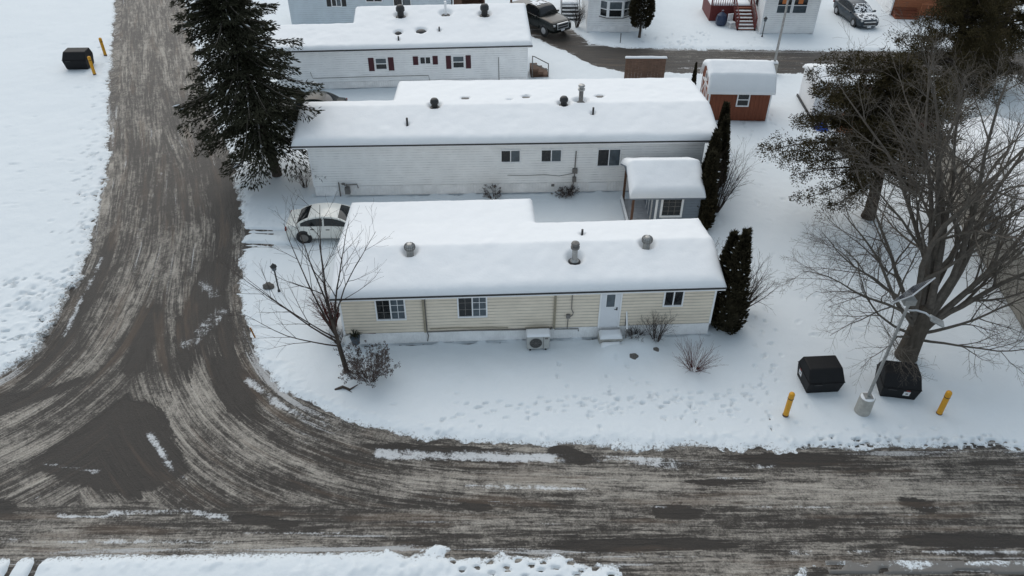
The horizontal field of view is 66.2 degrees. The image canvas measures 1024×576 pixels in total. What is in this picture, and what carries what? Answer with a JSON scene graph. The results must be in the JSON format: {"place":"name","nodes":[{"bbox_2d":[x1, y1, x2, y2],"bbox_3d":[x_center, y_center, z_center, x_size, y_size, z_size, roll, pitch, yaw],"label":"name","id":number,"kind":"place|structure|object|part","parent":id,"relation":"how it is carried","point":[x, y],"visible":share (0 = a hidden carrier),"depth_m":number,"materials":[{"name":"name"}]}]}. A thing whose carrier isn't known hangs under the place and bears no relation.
{"place":"outdoors","nodes":[
{"label":"outdoors","id":0,"kind":"place"},
{"bbox_2d":[453,0,511,4],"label":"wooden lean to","id":1,"kind":"object","parent":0,"point":[469,1],"visible":0.1,"depth_m":62.43,"materials":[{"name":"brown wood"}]},
{"bbox_2d":[0,0,1023,575],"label":"road","id":2,"kind":"structure","parent":0,"point":[146,408],"depth_m":27.68,"materials":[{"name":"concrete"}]},
{"bbox_2d":[510,0,570,36],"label":"pickup truck","id":3,"kind":"object","parent":2,"relation":"on","point":[545,17],"visible":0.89,"depth_m":59.87,"materials":[{"name":"black paint"}]},
{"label":"side window","id":4,"kind":"part","parent":3,"relation":"part of","materials":[{"name":"black glass"}]},
{"bbox_3d":[1.719,-20.465,60.265,0.050,0.817,0.982,-26,45,-29],"label":"door","id":5,"kind":"part","parent":3,"relation":"part of","materials":[{"name":"black paint"}]},
{"bbox_2d":[0,0,1023,575],"bbox_3d":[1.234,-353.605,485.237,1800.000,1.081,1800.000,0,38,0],"label":"snow ground","id":6,"kind":"structure","parent":0,"point":[56,132],"depth_m":33.16,"materials":[{"name":"white snow"}]},
{"bbox_2d":[62,48,93,68],"bbox_3d":[-30.243,-15.966,54.769,1.624,1.232,1.437,-1,38,-2],"label":"waste bin","id":7,"kind":"object","parent":6,"relation":"on","point":[74,58],"visible":0.98,"depth_m":54.30,"materials":[{"name":"black plastic"}]},
{"bbox_2d":[87,56,95,74],"bbox_3d":[-28.697,-15.145,53.695,0.226,1.435,0.223,0,38,0],"label":"bollard","id":8,"kind":"object","parent":6,"relation":"on","point":[91,65],"visible":1,"depth_m":53.58,"materials":[{"name":"yellow plastic"}]},
{"bbox_2d":[98,38,106,55],"bbox_3d":[-29.340,-17.250,56.367,0.226,1.435,0.223,0,38,0],"label":"bollard","id":9,"kind":"object","parent":6,"relation":"on","point":[102,47],"visible":1,"depth_m":56.27,"materials":[{"name":"yellow plastic"}]},
{"bbox_2d":[169,0,325,190],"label":"spruce tree","id":10,"kind":"object","parent":6,"relation":"on","point":[259,96],"visible":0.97,"depth_m":38.91,"materials":[{"name":"green plant"}]},
{"bbox_2d":[263,282,273,289],"bbox_3d":[-10.995,-0.081,35.471,0.531,0.356,0.428,0,38,0],"label":"rock","id":11,"kind":"object","parent":6,"relation":"on","point":[265,286],"visible":0.88,"depth_m":35.34,"materials":[{"name":"stone"}]},
{"bbox_2d":[270,263,279,291],"bbox_3d":[-10.449,-0.425,34.815,0.320,1.650,0.277,0,38,0],"label":"garden lamp","id":12,"kind":"object","parent":6,"relation":"on","point":[273,266],"visible":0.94,"depth_m":34.44,"materials":[{"name":"black metal"}]},
{"bbox_2d":[203,187,392,373],"bbox_3d":[-7.505,-0.072,29.192,6.766,8.183,3.671,0,38,0],"label":"bare tree","id":13,"kind":"object","parent":6,"relation":"on","point":[335,333],"visible":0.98,"depth_m":28.90,"materials":[{"name":"brown plant"}]},
{"bbox_2d":[293,163,311,187],"bbox_3d":[-10.995,-6.043,41.913,1.532,1.613,1.358,0,38,0],"label":"bare shrub","id":14,"kind":"object","parent":6,"relation":"on","point":[302,179],"visible":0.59,"depth_m":41.91,"materials":[{"name":"brown plant"}]},
{"bbox_2d":[283,90,347,122],"bbox_3d":[-12.466,-11.265,48.559,4.463,1.543,2.150,0,38,0],"label":"parked car","id":15,"kind":"object","parent":6,"relation":"on","point":[326,96],"visible":0.23,"depth_m":48.06,"materials":[{"name":"green paint"}]},
{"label":"rear window","id":16,"kind":"part","parent":15,"relation":"part of","materials":[{"name":"grey glass"}]},
{"bbox_2d":[284,203,349,243],"bbox_3d":[-8.734,-3.269,38.553,4.564,1.473,2.140,-1,38,-1],"label":"parked car","id":17,"kind":"object","parent":6,"relation":"on","point":[327,225],"visible":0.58,"depth_m":37.91,"materials":[{"name":"white paint"}]},
{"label":"rear window","id":18,"kind":"part","parent":17,"relation":"part of","materials":[{"name":"black glass"}]},
{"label":"side window","id":19,"kind":"part","parent":17,"relation":"part of","materials":[{"name":"black glass"}]},
{"bbox_3d":[-9.507,-2.646,37.933,0.705,0.651,0.045,-1,38,-1],"label":"door","id":20,"kind":"part","parent":17,"relation":"part of","materials":[{"name":"white paint"}]},
{"bbox_3d":[-8.400,-2.652,37.963,1.451,0.628,0.046,-1,38,-1],"label":"door","id":21,"kind":"part","parent":17,"relation":"part of","materials":[{"name":"white paint"}]},
{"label":"side window","id":22,"kind":"part","parent":17,"relation":"part of","materials":[{"name":"black glass"}]},
{"bbox_2d":[305,279,339,326],"bbox_3d":[-7.662,0.738,32.459,2.420,2.673,2.101,-25,45,-28],"label":"bare shrub","id":23,"kind":"object","parent":6,"relation":"on","point":[325,311],"visible":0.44,"depth_m":32.50,"materials":[{"name":"brown plant"}]},
{"bbox_2d":[328,326,346,343],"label":"bare shrub","id":24,"kind":"object","parent":6,"relation":"on","point":[338,335],"visible":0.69,"depth_m":32.34,"materials":[{"name":"brown plant"}]},
{"bbox_2d":[334,384,357,391],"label":"fallen branch","id":25,"kind":"object","parent":6,"relation":"on","point":[343,387],"visible":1,"depth_m":30.41,"materials":[{"name":"brown wood"}]},
{"bbox_2d":[334,339,400,387],"bbox_3d":[-5.678,2.972,30.283,2.477,1.868,2.439,-20,43,-24],"label":"hydrangea shrub","id":26,"kind":"object","parent":6,"relation":"on","point":[376,365],"visible":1,"depth_m":30.23,"materials":[{"name":"brown plant"}]},
{"bbox_2d":[288,0,452,24],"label":"mobile home","id":27,"kind":"object","parent":6,"relation":"on","point":[320,11],"visible":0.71,"depth_m":59.78,"materials":[{"name":"blue"}]},
{"bbox_2d":[331,0,341,6],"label":"window","id":28,"kind":"structure","parent":27,"relation":"in","point":[335,3],"depth_m":59.54,"materials":[{"name":"white glass"}]},
{"bbox_2d":[366,0,382,1],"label":"window","id":29,"kind":"structure","parent":27,"relation":"in","point":[366,0],"depth_m":59.50,"materials":[{"name":"white glass"}]},
{"bbox_2d":[393,0,410,5],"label":"window","id":30,"kind":"structure","parent":27,"relation":"in","point":[395,2],"depth_m":59.66,"materials":[{"name":"white glass"}]},
{"bbox_2d":[270,1,532,88],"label":"mobile home","id":31,"kind":"object","parent":6,"relation":"on","point":[380,46],"visible":0.92,"depth_m":51.90,"materials":[{"name":"white"}]},
{"bbox_2d":[375,58,387,69],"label":"window","id":32,"kind":"structure","parent":31,"relation":"in","point":[380,63],"depth_m":51.56,"materials":[{"name":"white glass"}]},
{"bbox_2d":[419,56,430,64],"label":"window","id":33,"kind":"structure","parent":31,"relation":"in","point":[424,60],"depth_m":51.63,"materials":[{"name":"white glass"}]},
{"bbox_2d":[452,55,464,67],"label":"window","id":34,"kind":"structure","parent":31,"relation":"in","point":[458,61],"depth_m":51.85,"materials":[{"name":"white glass"}]},
{"bbox_2d":[479,184,500,199],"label":"bare shrub","id":35,"kind":"object","parent":6,"relation":"on","point":[488,194],"visible":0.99,"depth_m":41.40,"materials":[{"name":"brown plant"}]},
{"bbox_2d":[291,78,721,195],"bbox_3d":[-0.333,-9.027,43.169,21.860,4.798,7.345,-1,38,-2],"label":"mobile home","id":36,"kind":"object","parent":6,"relation":"on","point":[474,136],"visible":0.97,"depth_m":40.96,"materials":[{"name":"white"}]},
{"bbox_2d":[500,149,520,162],"bbox_3d":[-0.073,-6.817,40.648,1.050,0.750,0.095,-1,38,-2],"label":"window","id":37,"kind":"structure","parent":36,"relation":"in","point":[507,155],"depth_m":40.64,"materials":[{"name":"white glass"}]},
{"bbox_2d":[540,149,561,162],"bbox_3d":[2.039,-6.856,40.715,1.110,0.760,0.095,-1,38,-2],"label":"window","id":38,"kind":"structure","parent":36,"relation":"in","point":[547,155],"depth_m":40.73,"materials":[{"name":"white glass"}]},
{"bbox_2d":[596,148,621,166],"bbox_3d":[5.043,-6.787,40.907,1.250,1.050,0.095,-1,38,-2],"label":"window","id":39,"kind":"structure","parent":36,"relation":"in","point":[606,157],"depth_m":40.90,"materials":[{"name":"white glass"}]},
{"bbox_2d":[329,199,726,344],"bbox_3d":[0.534,-1.485,34.153,15.680,4.096,7.205,-2,38,-2],"label":"mobile home","id":40,"kind":"object","parent":6,"relation":"on","point":[478,270],"visible":0.99,"depth_m":31.94,"materials":[{"name":"beige"}]},
{"bbox_2d":[346,329,375,344],"bbox_3d":[-6.185,1.993,31.957,1.196,0.750,0.771,0,38,0],"label":"flower pot","id":41,"kind":"object","parent":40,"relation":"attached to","point":[354,335],"visible":0.94,"depth_m":31.91,"materials":[{"name":"black plastic"}]},
{"bbox_2d":[374,300,406,320],"bbox_3d":[-4.858,0.834,31.422,1.210,1.160,0.095,-2,38,-2],"label":"window","id":42,"kind":"structure","parent":40,"relation":"in","point":[387,310],"depth_m":31.47,"materials":[{"name":"white glass"}]},
{"bbox_2d":[457,298,487,317],"bbox_3d":[-1.592,0.724,31.544,1.210,1.160,0.095,-2,38,-2],"label":"window","id":43,"kind":"structure","parent":40,"relation":"in","point":[477,308],"depth_m":31.61,"materials":[{"name":"white glass"}]},
{"bbox_2d":[597,294,622,327],"bbox_3d":[3.989,0.866,31.990,0.900,1.935,0.129,-2,38,-2],"label":"door","id":44,"kind":"structure","parent":40,"relation":"in","point":[610,305],"depth_m":32.02,"materials":[{"name":"white metal"}]},
{"bbox_2d":[662,292,684,306],"bbox_3d":[6.548,0.378,31.793,0.830,0.920,0.095,-2,38,-2],"label":"window","id":45,"kind":"structure","parent":40,"relation":"in","point":[670,299],"depth_m":31.85,"materials":[{"name":"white glass"}]},
{"bbox_2d":[526,328,549,350],"bbox_3d":[1.062,2.113,32.163,0.960,0.905,0.446,-2,38,-2],"label":"air conditioner","id":46,"kind":"object","parent":6,"relation":"on","point":[538,338],"visible":1,"depth_m":31.93,"materials":[{"name":"white metal"}]},
{"bbox_2d":[530,56,548,77],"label":"entry steps","id":47,"kind":"structure","parent":6,"relation":"on","point":[536,70],"depth_m":53.81,"materials":[{"name":"brown wood"}]},
{"bbox_2d":[551,186,579,197],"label":"bare shrub","id":48,"kind":"object","parent":6,"relation":"on","point":[566,194],"visible":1,"depth_m":41.61,"materials":[{"name":"brown plant"}]},
{"bbox_2d":[560,0,579,19],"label":"entry steps","id":49,"kind":"structure","parent":6,"relation":"on","point":[566,6],"depth_m":63.05,"materials":[{"name":"white metal"}]},
{"bbox_2d":[565,2,586,27],"bbox_3d":[4.962,-21.225,60.827,1.726,2.172,1.456,10,39,12],"label":"bare shrub","id":50,"kind":"object","parent":6,"relation":"on","point":[580,13],"visible":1,"depth_m":60.84,"materials":[{"name":"brown plant"}]},
{"bbox_2d":[597,329,622,347],"bbox_3d":[4.072,2.127,32.408,0.960,0.596,0.820,-2,38,-2],"label":"entrance step","id":51,"kind":"object","parent":6,"relation":"on","point":[605,338],"visible":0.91,"depth_m":32.26,"materials":[{"name":"concrete"}]},
{"bbox_2d":[581,0,643,31],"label":"mobile home","id":52,"kind":"object","parent":6,"relation":"on","point":[608,15],"visible":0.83,"depth_m":60.00,"materials":[{"name":"white"}]},
{"bbox_2d":[599,0,629,18],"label":"bay window","id":53,"kind":"structure","parent":52,"relation":"in","point":[609,9],"depth_m":59.32,"materials":[{"name":"white glass"}]},
{"bbox_2d":[625,311,627,337],"bbox_3d":[4.706,1.612,32.433,0.069,1.379,0.474,-2,38,-2],"label":"handrail","id":54,"kind":"object","parent":6,"relation":"on","point":[626,321],"visible":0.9,"depth_m":32.19,"materials":[{"name":"white metal"}]},
{"bbox_2d":[629,353,638,359],"bbox_3d":[4.929,2.802,31.910,0.436,0.331,0.372,0,38,0],"label":"rock","id":55,"kind":"object","parent":6,"relation":"on","point":[634,356],"visible":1,"depth_m":31.77,"materials":[{"name":"grey stone"}]},
{"bbox_2d":[625,324,648,341],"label":"bare shrub","id":56,"kind":"object","parent":6,"relation":"on","point":[631,334],"visible":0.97,"depth_m":32.63,"materials":[{"name":"brown plant"}]},
{"bbox_2d":[628,0,655,37],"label":"clipped evergreen","id":57,"kind":"object","parent":6,"relation":"on","point":[636,15],"visible":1,"depth_m":58.19,"materials":[{"name":"green plant"}]},
{"bbox_2d":[624,56,666,77],"bbox_3d":[9.007,-14.895,53.196,2.810,1.667,0.210,0,38,0],"label":"privacy fence","id":58,"kind":"object","parent":6,"relation":"on","point":[640,66],"visible":0.92,"depth_m":53.08,"materials":[{"name":"brown wood"}]},
{"bbox_2d":[637,309,677,342],"bbox_3d":[5.987,1.533,32.268,1.535,1.729,1.741,-21,43,-25],"label":"bare shrub","id":59,"kind":"object","parent":6,"relation":"on","point":[654,324],"visible":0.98,"depth_m":32.19,"materials":[{"name":"brown plant"}]},
{"bbox_2d":[620,157,705,219],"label":"garden shed","id":60,"kind":"structure","parent":6,"relation":"on","point":[666,187],"depth_m":37.99,"materials":[{"name":"wood"}]},
{"bbox_2d":[646,200,652,219],"bbox_3d":[6.938,-4.550,39.512,0.070,1.920,1.200,-1,38,-1],"label":"double door","id":61,"kind":"structure","parent":60,"relation":"in","point":[649,203],"depth_m":39.62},
{"bbox_2d":[659,199,683,217],"bbox_3d":[7.763,-3.954,38.177,1.100,1.200,0.095,-1,38,-1],"label":"window","id":62,"kind":"structure","parent":60,"relation":"in","point":[668,208],"depth_m":38.24,"materials":[{"name":"white glass"}]},
{"bbox_2d":[691,62,697,84],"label":"columnar cedar","id":63,"kind":"object","parent":6,"relation":"on","point":[694,77],"visible":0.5,"depth_m":49.81,"materials":[{"name":"green plant"}]},
{"bbox_2d":[674,333,722,373],"bbox_3d":[7.274,2.740,30.852,2.104,1.593,2.265,0,38,0],"label":"bare shrub","id":64,"kind":"object","parent":6,"relation":"on","point":[697,368],"visible":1,"depth_m":31.09,"materials":[{"name":"brown plant"}]},
{"bbox_2d":[696,149,718,229],"bbox_3d":[9.452,-4.692,38.162,1.392,4.427,1.338,13,40,16],"label":"columnar cedar","id":65,"kind":"object","parent":6,"relation":"on","point":[708,207],"visible":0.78,"depth_m":37.87,"materials":[{"name":"green plant"}]},
{"bbox_2d":[701,129,721,195],"bbox_3d":[10.006,-5.927,39.734,1.392,4.427,1.338,13,40,16],"label":"columnar cedar","id":66,"kind":"object","parent":6,"relation":"on","point":[715,141],"visible":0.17,"depth_m":38.72,"materials":[{"name":"green plant"}]},
{"bbox_2d":[701,127,722,188],"bbox_3d":[10.311,-6.458,40.634,1.395,4.154,1.473,10,39,12],"label":"columnar cedar","id":67,"kind":"object","parent":6,"relation":"on","point":[720,130],"visible":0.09,"depth_m":39.88,"materials":[{"name":"green plant"}]},
{"bbox_2d":[703,146,720,212],"bbox_3d":[9.811,-5.177,39.066,1.444,4.073,1.367,0,38,0],"label":"columnar cedar","id":68,"kind":"object","parent":6,"relation":"on","point":[713,148],"visible":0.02,"depth_m":38.50,"materials":[{"name":"green plant"}]},
{"bbox_2d":[715,10,726,25],"bbox_3d":[16.424,-21.158,61.564,0.920,1.200,0.920,0,38,0],"label":"refuse bag","id":69,"kind":"object","parent":6,"relation":"on","point":[721,18],"visible":1,"depth_m":61.32,"materials":[{"name":"blue plastic"}]},
{"bbox_2d":[716,101,730,141],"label":"columnar cedar","id":70,"kind":"object","parent":6,"relation":"on","point":[726,109],"visible":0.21,"depth_m":42.27,"materials":[{"name":"green plant"}]},
{"bbox_2d":[720,116,729,186],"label":"columnar cedar","id":71,"kind":"object","parent":6,"relation":"on","point":[724,126],"visible":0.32,"depth_m":40.71,"materials":[{"name":"green plant"}]},
{"bbox_2d":[711,228,739,323],"bbox_3d":[8.845,-0.449,32.514,1.560,4.740,1.532,-23,44,-27],"label":"columnar cedar","id":72,"kind":"object","parent":6,"relation":"on","point":[729,245],"visible":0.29,"depth_m":31.54,"materials":[{"name":"green plant"}]},
{"bbox_2d":[720,114,731,171],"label":"columnar cedar","id":73,"kind":"object","parent":6,"relation":"on","point":[729,116],"visible":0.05,"depth_m":41.86,"materials":[{"name":"green plant"}]},
{"bbox_2d":[702,0,757,30],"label":"porch steps","id":74,"kind":"structure","parent":6,"relation":"on","point":[742,10],"depth_m":61.88,"materials":[{"name":"red wood"}]},
{"bbox_2d":[709,227,753,335],"bbox_3d":[9.121,-0.278,31.905,1.749,5.226,1.823,0,38,0],"label":"columnar cedar","id":75,"kind":"object","parent":6,"relation":"on","point":[733,302],"visible":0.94,"depth_m":31.86,"materials":[{"name":"green plant"}]},
{"bbox_2d":[727,13,735,28],"bbox_3d":[17.070,-20.757,61.123,0.480,1.020,0.495,-12,40,-16],"label":"garden chair","id":76,"kind":"object","parent":6,"relation":"on","point":[730,21],"visible":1,"depth_m":61.16,"materials":[{"name":"white plastic"}]},
{"bbox_2d":[702,137,763,212],"bbox_3d":[10.909,-5.789,39.650,2.958,4.160,3.206,0,38,0],"label":"bare shrub","id":77,"kind":"object","parent":6,"relation":"on","point":[723,193],"visible":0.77,"depth_m":39.55,"materials":[{"name":"brown plant"}]},
{"bbox_2d":[700,59,776,120],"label":"garden shed","id":78,"kind":"structure","parent":6,"relation":"on","point":[746,89],"depth_m":47.66,"materials":[{"name":"red"}]},
{"bbox_2d":[701,76,707,99],"bbox_3d":[12.033,-12.076,49.381,0.088,1.870,1.700,1,38,1],"label":"double door","id":79,"kind":"structure","parent":78,"relation":"in","point":[704,89],"depth_m":49.07,"materials":[{"name":"white wood"}]},
{"bbox_2d":[736,95,750,106],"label":"window","id":80,"kind":"structure","parent":78,"relation":"in","point":[742,100],"depth_m":48.04,"materials":[{"name":"white glass"}]},
{"bbox_2d":[761,17,767,36],"bbox_3d":[19.069,-19.740,59.491,0.320,1.650,0.277,0,38,0],"label":"garden lamp","id":81,"kind":"object","parent":6,"relation":"on","point":[765,19],"visible":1,"depth_m":59.27,"materials":[{"name":"black metal"}]},
{"bbox_2d":[745,248,796,313],"bbox_3d":[10.553,-0.169,33.617,2.936,2.783,2.336,13,40,15],"label":"bare shrub","id":82,"kind":"object","parent":6,"relation":"on","point":[755,297],"visible":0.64,"depth_m":33.60,"materials":[{"name":"brown plant"}]},
{"bbox_2d":[771,0,788,73],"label":"street lamp","id":83,"kind":"object","parent":6,"relation":"on","point":[775,62],"visible":0.61,"depth_m":53.03,"materials":[{"name":"metal"}]},
{"bbox_2d":[749,0,820,33],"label":"mobile home","id":84,"kind":"object","parent":6,"relation":"on","point":[801,16],"visible":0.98,"depth_m":59.82,"materials":[{"name":"white"}]},
{"bbox_2d":[775,0,792,13],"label":"window","id":85,"kind":"structure","parent":84,"relation":"in","point":[781,4],"depth_m":59.23,"materials":[{"name":"white glass"}]},
{"bbox_2d":[791,0,808,13],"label":"window","id":86,"kind":"structure","parent":84,"relation":"in","point":[799,6],"depth_m":59.24,"materials":[{"name":"white glass"}]},
{"bbox_2d":[782,392,794,417],"bbox_3d":[10.265,4.356,29.168,0.226,1.335,0.223,0,38,0],"label":"bollard","id":87,"kind":"object","parent":6,"relation":"on","point":[789,402],"visible":1,"depth_m":29.04,"materials":[{"name":"yellow plastic"}]},
{"bbox_2d":[797,355,845,392],"bbox_3d":[11.972,3.361,30.484,1.412,1.120,1.306,-2,38,-3],"label":"waste bin","id":88,"kind":"object","parent":6,"relation":"on","point":[817,374],"visible":1,"depth_m":30.08,"materials":[{"name":"black plastic"}]},
{"bbox_2d":[796,63,857,116],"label":"garden shed","id":89,"kind":"structure","parent":6,"relation":"on","point":[807,102],"depth_m":49.08,"materials":[{"name":"white"}]},
{"bbox_2d":[833,0,878,27],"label":"parked car","id":90,"kind":"object","parent":6,"relation":"on","point":[860,13],"visible":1,"depth_m":61.72,"materials":[{"name":"grey paint"}]},
{"bbox_3d":[26.430,-22.409,63.205,0.047,0.651,0.729,-5,38,-6],"label":"door","id":91,"kind":"part","parent":90,"relation":"part of","materials":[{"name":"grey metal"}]},
{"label":"side window","id":92,"kind":"part","parent":90,"relation":"part of","materials":[{"name":"black glass"}]},
{"bbox_3d":[26.585,-21.694,62.317,0.048,0.628,1.500,-5,38,-6],"label":"door","id":93,"kind":"part","parent":90,"relation":"part of","materials":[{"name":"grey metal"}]},
{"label":"side window","id":94,"kind":"part","parent":90,"relation":"part of","materials":[{"name":"black glass"}]},
{"bbox_2d":[756,46,981,220],"bbox_3d":[16.812,-7.210,37.718,10.388,9.200,6.229,0,38,0],"label":"evergreen tree","id":95,"kind":"object","parent":6,"relation":"on","point":[879,87],"visible":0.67,"depth_m":36.30,"materials":[{"name":"green plant"}]},
{"bbox_2d":[769,2,1023,393],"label":"bare tree","id":96,"kind":"object","parent":6,"relation":"on","point":[930,298],"visible":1,"depth_m":29.41,"materials":[{"name":"grey plant"}]},
{"bbox_2d":[875,360,921,399],"bbox_3d":[14.860,3.557,30.248,1.412,1.120,1.306,6,39,7],"label":"waste bin","id":97,"kind":"object","parent":6,"relation":"on","point":[889,382],"visible":0.84,"depth_m":29.80,"materials":[{"name":"black plastic"}]},
{"bbox_2d":[854,277,943,416],"bbox_3d":[13.663,2.459,27.646,1.524,6.217,1.517,-28,46,-31],"label":"street lamp","id":98,"kind":"object","parent":6,"relation":"on","point":[866,400],"visible":1,"depth_m":27.05,"materials":[{"name":"metal"}]},
{"bbox_2d":[936,390,951,414],"bbox_3d":[16.065,4.314,29.246,0.226,1.335,0.223,0,38,0],"label":"bollard","id":99,"kind":"object","parent":6,"relation":"on","point":[944,402],"visible":1,"depth_m":29.13,"materials":[{"name":"yellow plastic"}]},
{"bbox_2d":[875,0,1023,109],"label":"evergreen tree","id":100,"kind":"object","parent":6,"relation":"on","point":[967,16],"visible":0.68,"depth_m":45.27,"materials":[{"name":"green plant"}]},
{"bbox_2d":[931,115,1023,329],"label":"mobile home","id":101,"kind":"object","parent":6,"relation":"on","point":[1016,269],"visible":0.36,"depth_m":37.90,"materials":[{"name":"beige"}]},
{"bbox_2d":[984,210,998,239],"bbox_3d":[22.285,-2.990,36.483,0.095,1.020,1.320,4,38,5],"label":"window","id":102,"kind":"structure","parent":101,"relation":"in","point":[991,210],"depth_m":36.44,"materials":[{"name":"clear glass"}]},
{"bbox_2d":[938,0,1023,95],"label":"evergreen tree","id":103,"kind":"object","parent":6,"relation":"on","point":[1020,34],"visible":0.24,"depth_m":50.56,"materials":[{"name":"green plant"}]},
{"bbox_2d":[876,0,942,19],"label":"timber house","id":104,"kind":"structure","parent":0,"point":[910,7],"depth_m":63.27,"materials":[{"name":"orange wood"}]}
]}

